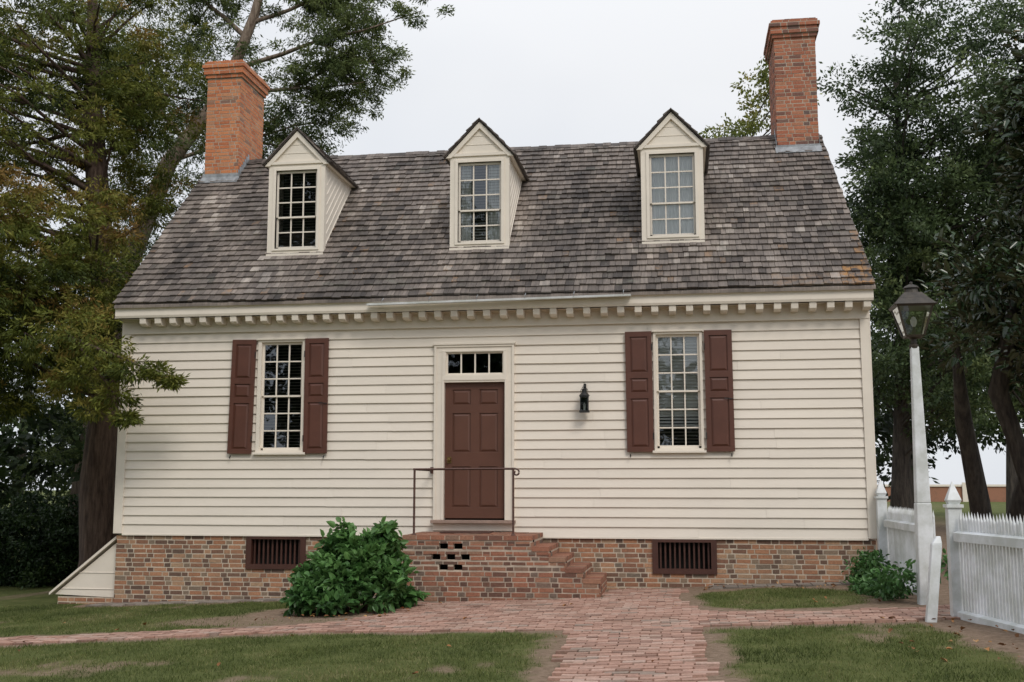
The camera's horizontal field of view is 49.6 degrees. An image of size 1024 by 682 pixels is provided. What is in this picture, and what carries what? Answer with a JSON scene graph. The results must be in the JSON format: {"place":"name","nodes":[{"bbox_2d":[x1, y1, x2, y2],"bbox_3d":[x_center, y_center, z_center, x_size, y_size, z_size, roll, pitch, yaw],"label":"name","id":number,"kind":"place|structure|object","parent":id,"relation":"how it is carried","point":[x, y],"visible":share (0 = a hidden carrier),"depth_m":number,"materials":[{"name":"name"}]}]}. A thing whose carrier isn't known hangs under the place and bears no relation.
{"place":"outdoors","nodes":[
{"label":"outdoors","id":0,"kind":"place"},
{"bbox_2d":[0,581,960,681],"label":"brick path","id":1,"kind":"structure","parent":0,"point":[603,641],"depth_m":12.51,"materials":[{"name":"red brick"}]},
{"bbox_2d":[17,582,1021,673],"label":"fallen leaves","id":2,"kind":"object","parent":1,"relation":"on","point":[833,584],"visible":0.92,"depth_m":11.27,"materials":[{"name":"brown plant"}]},
{"bbox_2d":[0,490,1023,681],"bbox_3d":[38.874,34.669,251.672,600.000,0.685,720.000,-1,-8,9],"label":"ground","id":3,"kind":"structure","parent":0,"point":[715,650],"depth_m":10.81,"materials":[{"name":"green plant"}]},
{"bbox_2d":[0,491,121,589],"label":"hedge","id":4,"kind":"object","parent":3,"relation":"on","point":[54,532],"visible":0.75,"depth_m":22.47,"materials":[{"name":"green plant"}]},
{"bbox_2d":[49,536,116,603],"bbox_3d":[-6.850,3.952,18.813,1.140,1.353,1.700,-1,-8,9],"label":"cellar bulkhead","id":5,"kind":"object","parent":3,"relation":"on","point":[91,580],"visible":0.35,"depth_m":18.02,"materials":[{"name":"beige paint"}]},
{"bbox_2d":[0,0,220,567],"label":"cedar tree","id":6,"kind":"object","parent":3,"relation":"on","point":[89,343],"visible":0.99,"depth_m":20.59,"materials":[{"name":"green plant"}]},
{"bbox_2d":[2,0,455,522],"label":"juniper tree","id":7,"kind":"object","parent":3,"relation":"on","point":[343,65],"visible":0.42,"depth_m":26.96,"materials":[{"name":"green plant"}]},
{"bbox_2d":[279,515,430,617],"bbox_3d":[-2.161,3.068,14.974,2.062,1.404,1.620,-1,-8,9],"label":"hydrangea shrub","id":8,"kind":"object","parent":3,"relation":"on","point":[341,570],"visible":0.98,"depth_m":14.70,"materials":[{"name":"green plant"}]},
{"bbox_2d":[114,535,875,602],"bbox_3d":[-0.073,4.023,20.028,11.842,1.228,6.330,-1,-8,9],"label":"brick foundation","id":9,"kind":"object","parent":3,"relation":"on","point":[168,568],"visible":0.52,"depth_m":16.79,"materials":[{"name":"brown brick"}]},
{"bbox_2d":[287,407,857,530],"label":"walls","id":10,"kind":"structure","parent":9,"relation":"on","point":[816,477],"depth_m":16.37,"materials":[{"name":"beige paint"}]},
{"bbox_2d":[252,337,306,454],"bbox_3d":[-3.699,0.888,17.812,0.870,1.875,0.195,-1,-8,9],"label":"window frame","id":11,"kind":"object","parent":10,"relation":"attached to","point":[261,396],"visible":0.98,"depth_m":17.81,"materials":[{"name":"beige paint"}]},
{"bbox_2d":[227,340,256,458],"bbox_3d":[-4.349,0.931,17.822,0.436,1.926,0.052,-1,-8,9],"label":"shutter","id":12,"kind":"object","parent":11,"relation":"attached to","point":[241,403],"visible":1,"depth_m":17.82,"materials":[{"name":"brown paint"}]},
{"bbox_2d":[264,345,301,447],"bbox_3d":[-3.685,0.899,17.898,0.680,1.664,0.030,-1,-8,9],"label":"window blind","id":13,"kind":"object","parent":11,"relation":"attached to","point":[282,401],"depth_m":17.89,"materials":[{"name":"white wood"}]},
{"bbox_2d":[302,338,328,457],"bbox_3d":[-3.128,0.909,17.634,0.404,1.925,0.056,-1,-8,9],"label":"shutter","id":14,"kind":"object","parent":11,"relation":"attached to","point":[315,420],"visible":1,"depth_m":17.64,"materials":[{"name":"brown paint"}]},
{"bbox_2d":[430,341,515,530],"bbox_3d":[-0.591,1.470,17.213,1.310,2.915,0.260,-1,-8,9],"label":"door surround","id":15,"kind":"object","parent":10,"relation":"attached to","point":[442,375],"visible":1,"depth_m":17.24,"materials":[{"name":"beige paint"}]},
{"bbox_2d":[444,382,504,517],"bbox_3d":[-0.579,1.697,17.235,0.952,2.100,0.135,-1,-8,9],"label":"front door","id":16,"kind":"structure","parent":15,"relation":"attached to","point":[474,425],"depth_m":17.24,"materials":[{"name":"brown paint"}]},
{"bbox_2d":[262,345,700,519],"bbox_3d":[-0.306,1.442,18.830,11.570,3.490,2.910,-1,-8,9],"label":"interior","id":17,"kind":"object","parent":10,"relation":"attached to","point":[453,364],"visible":0.1,"depth_m":20.86,"materials":[{"name":"paint"}]},
{"bbox_2d":[112,134,874,303],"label":"roof shingles","id":18,"kind":"object","parent":10,"relation":"attached to","point":[390,235],"visible":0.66,"depth_m":18.47,"materials":[{"name":"grey wood"}]},
{"bbox_2d":[122,319,867,537],"bbox_3d":[-0.549,1.391,17.242,11.628,3.242,0.050,-1,-8,9],"label":"front siding","id":19,"kind":"object","parent":10,"relation":"attached to","point":[798,416],"visible":0.96,"depth_m":17.11,"materials":[{"name":"beige paint"}]},
{"bbox_2d":[579,384,589,412],"bbox_3d":[1.110,0.866,16.935,0.170,0.461,0.246,-1,-8,9],"label":"wall lantern","id":20,"kind":"object","parent":19,"relation":"attached to","point":[584,395],"depth_m":16.88,"materials":[{"name":"black metal"}]},
{"bbox_2d":[113,289,876,540],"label":"cornice and corner boards","id":21,"kind":"structure","parent":10,"relation":"attached to","point":[756,306],"depth_m":17.16,"materials":[{"name":"beige paint"}]},
{"bbox_2d":[114,141,875,307],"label":"roof deck","id":22,"kind":"structure","parent":10,"relation":"on","point":[530,295],"depth_m":17.21,"materials":[{"name":"brown wood"}]},
{"bbox_2d":[200,60,269,182],"bbox_3d":[-5.519,-3.968,22.016,0.860,2.892,1.428,-1,-8,9],"label":"chimney","id":23,"kind":"object","parent":22,"relation":"on","point":[237,92],"visible":0.82,"depth_m":21.53,"materials":[{"name":"brick"}]},
{"bbox_2d":[261,127,358,255],"bbox_3d":[-3.499,-2.392,19.990,1.249,2.254,2.455,-1,-8,9],"label":"dormer","id":24,"kind":"object","parent":22,"relation":"on","point":[311,183],"visible":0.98,"depth_m":18.96,"materials":[{"name":"beige paint"}]},
{"bbox_2d":[274,169,316,248],"bbox_3d":[-3.663,-2.236,18.889,0.732,1.362,0.155,-1,-8,9],"label":"dormer window frame","id":25,"kind":"structure","parent":24,"relation":"in","point":[276,237],"depth_m":18.89,"materials":[{"name":"beige paint"}]},
{"bbox_2d":[442,118,529,249],"bbox_3d":[-0.366,-2.454,19.515,1.250,2.254,2.455,-1,-8,9],"label":"dormer","id":26,"kind":"object","parent":22,"relation":"on","point":[488,175],"visible":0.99,"depth_m":18.46,"materials":[{"name":"beige paint"}]},
{"bbox_2d":[457,161,500,242],"bbox_3d":[-0.530,-2.299,18.414,0.732,1.362,0.155,-1,-8,9],"label":"dormer window frame","id":27,"kind":"structure","parent":26,"relation":"in","point":[487,162],"depth_m":18.41,"materials":[{"name":"beige paint"}]},
{"bbox_2d":[366,290,630,305],"bbox_3d":[-0.235,-0.670,17.039,4.110,0.162,0.142,-1,-8,9],"label":"gutter","id":28,"kind":"object","parent":22,"relation":"attached to","point":[503,299],"depth_m":16.99,"materials":[{"name":"white paint"}]},
{"bbox_2d":[633,108,709,243],"bbox_3d":[2.763,-2.516,19.040,1.249,2.254,2.454,-1,-8,9],"label":"dormer","id":29,"kind":"object","parent":22,"relation":"on","point":[671,150],"visible":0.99,"depth_m":17.97,"materials":[{"name":"beige paint"}]},
{"bbox_2d":[649,152,695,235],"bbox_3d":[2.599,-2.361,17.939,0.732,1.362,0.155,-1,-8,9],"label":"dormer window frame","id":30,"kind":"structure","parent":29,"relation":"in","point":[693,202],"depth_m":17.93,"materials":[{"name":"beige paint"}]},
{"bbox_2d":[763,17,821,152],"bbox_3d":[5.221,-4.310,20.558,0.907,2.992,1.451,-1,-8,9],"label":"chimney","id":31,"kind":"object","parent":22,"relation":"on","point":[789,53],"visible":0.82,"depth_m":20.03,"materials":[{"name":"brick"}]},
{"bbox_2d":[652,329,706,452],"bbox_3d":[2.534,0.764,16.866,0.800,1.875,0.195,-1,-8,9],"label":"window frame","id":32,"kind":"object","parent":10,"relation":"attached to","point":[673,448],"visible":1,"depth_m":16.86,"materials":[{"name":"beige paint"}]},
{"bbox_2d":[625,331,653,457],"bbox_3d":[1.944,0.809,16.866,0.422,1.927,0.052,-1,-8,9],"label":"shutter","id":33,"kind":"object","parent":32,"relation":"attached to","point":[639,392],"visible":1,"depth_m":16.87,"materials":[{"name":"brown paint"}]},
{"bbox_2d":[658,337,698,445],"bbox_3d":[2.549,0.767,16.963,0.650,1.684,0.050,-1,-8,9],"label":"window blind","id":34,"kind":"object","parent":32,"relation":"attached to","point":[691,379],"depth_m":16.97,"materials":[{"name":"white wood"}]},
{"bbox_2d":[704,330,734,455],"bbox_3d":[3.122,0.785,16.686,0.428,1.925,0.056,-1,-8,9],"label":"shutter","id":35,"kind":"object","parent":32,"relation":"attached to","point":[720,429],"visible":1,"depth_m":16.69,"materials":[{"name":"brown paint"}]},
{"bbox_2d":[402,532,606,601],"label":"brick steps","id":36,"kind":"structure","parent":3,"relation":"on","point":[461,567],"depth_m":15.66,"materials":[{"name":"red brick"}]},
{"bbox_2d":[412,467,519,535],"bbox_3d":[-0.584,2.368,16.470,1.582,1.000,1.183,-1,-8,9],"label":"iron handrail","id":37,"kind":"object","parent":36,"relation":"on","point":[430,469],"visible":1,"depth_m":15.97,"materials":[{"name":"black metal"}]},
{"bbox_2d":[440,531,493,532],"bbox_3d":[-0.678,2.873,16.655,0.750,0.016,0.420,-1,-8,9],"label":"doormat","id":38,"kind":"object","parent":36,"relation":"on","point":[466,531],"visible":1,"depth_m":16.62,"materials":[{"name":"brown metal"}]},
{"bbox_2d":[0,216,1023,550],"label":"background trees","id":39,"kind":"object","parent":3,"relation":"on","point":[10,456],"visible":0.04,"depth_m":31.66,"materials":[{"name":"green plant"}]},
{"bbox_2d":[697,56,822,138],"bbox_3d":[6.259,-1.897,39.393,9.749,16.912,3.826,-2,-8,15],"label":"locust tree","id":40,"kind":"object","parent":3,"relation":"on","point":[748,125],"visible":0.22,"depth_m":39.46,"materials":[{"name":"green plant"}]},
{"bbox_2d":[841,547,948,600],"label":"fence plants","id":41,"kind":"object","parent":3,"relation":"on","point":[868,577],"visible":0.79,"depth_m":13.51,"materials":[{"name":"green plant"}]},
{"bbox_2d":[874,479,935,594],"bbox_3d":[5.177,2.602,14.667,0.173,1.550,2.889,-1,-8,8],"label":"picket fence","id":42,"kind":"object","parent":3,"relation":"on","point":[897,526],"visible":0.5,"depth_m":15.35,"materials":[{"name":"white paint"}]},
{"bbox_2d":[888,282,937,604],"bbox_3d":[4.860,1.219,13.235,0.506,3.920,0.494,-1,-8,9],"label":"street lamp","id":43,"kind":"object","parent":3,"relation":"on","point":[911,298],"visible":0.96,"depth_m":13.20,"materials":[{"name":"white paint"}]},
{"bbox_2d":[817,0,1023,509],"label":"oak tree","id":44,"kind":"object","parent":3,"relation":"on","point":[903,224],"visible":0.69,"depth_m":27.46,"materials":[{"name":"green plant"}]},
{"bbox_2d":[925,536,941,621],"bbox_3d":[4.366,2.506,11.476,0.209,0.950,0.159,-1,-8,9],"label":"leaning stake","id":45,"kind":"object","parent":3,"relation":"on","point":[932,600],"visible":0.79,"depth_m":11.44,"materials":[{"name":"white paint"}]},
{"bbox_2d":[877,482,1005,501],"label":"garden wall","id":46,"kind":"structure","parent":3,"relation":"on","point":[996,492],"depth_m":96.28,"materials":[{"name":"brick"}]},
{"bbox_2d":[915,25,1023,522],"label":"magnolia tree","id":47,"kind":"object","parent":3,"relation":"on","point":[997,312],"visible":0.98,"depth_m":16.94,"materials":[{"name":"green plant"}]},
{"bbox_2d":[928,54,1023,423],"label":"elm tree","id":48,"kind":"object","parent":3,"relation":"on","point":[1018,402],"visible":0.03,"depth_m":31.84,"materials":[{"name":"green plant"}]},
{"bbox_2d":[943,481,1023,633],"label":"picket fence","id":49,"kind":"object","parent":3,"relation":"on","point":[986,569],"visible":0.97,"depth_m":11.11,"materials":[{"name":"white paint"}]},
{"bbox_2d":[0,0,1023,489],"label":"sky","id":50,"kind":"structure","parent":0,"point":[536,72],"materials":[{"name":"white"}]}
]}

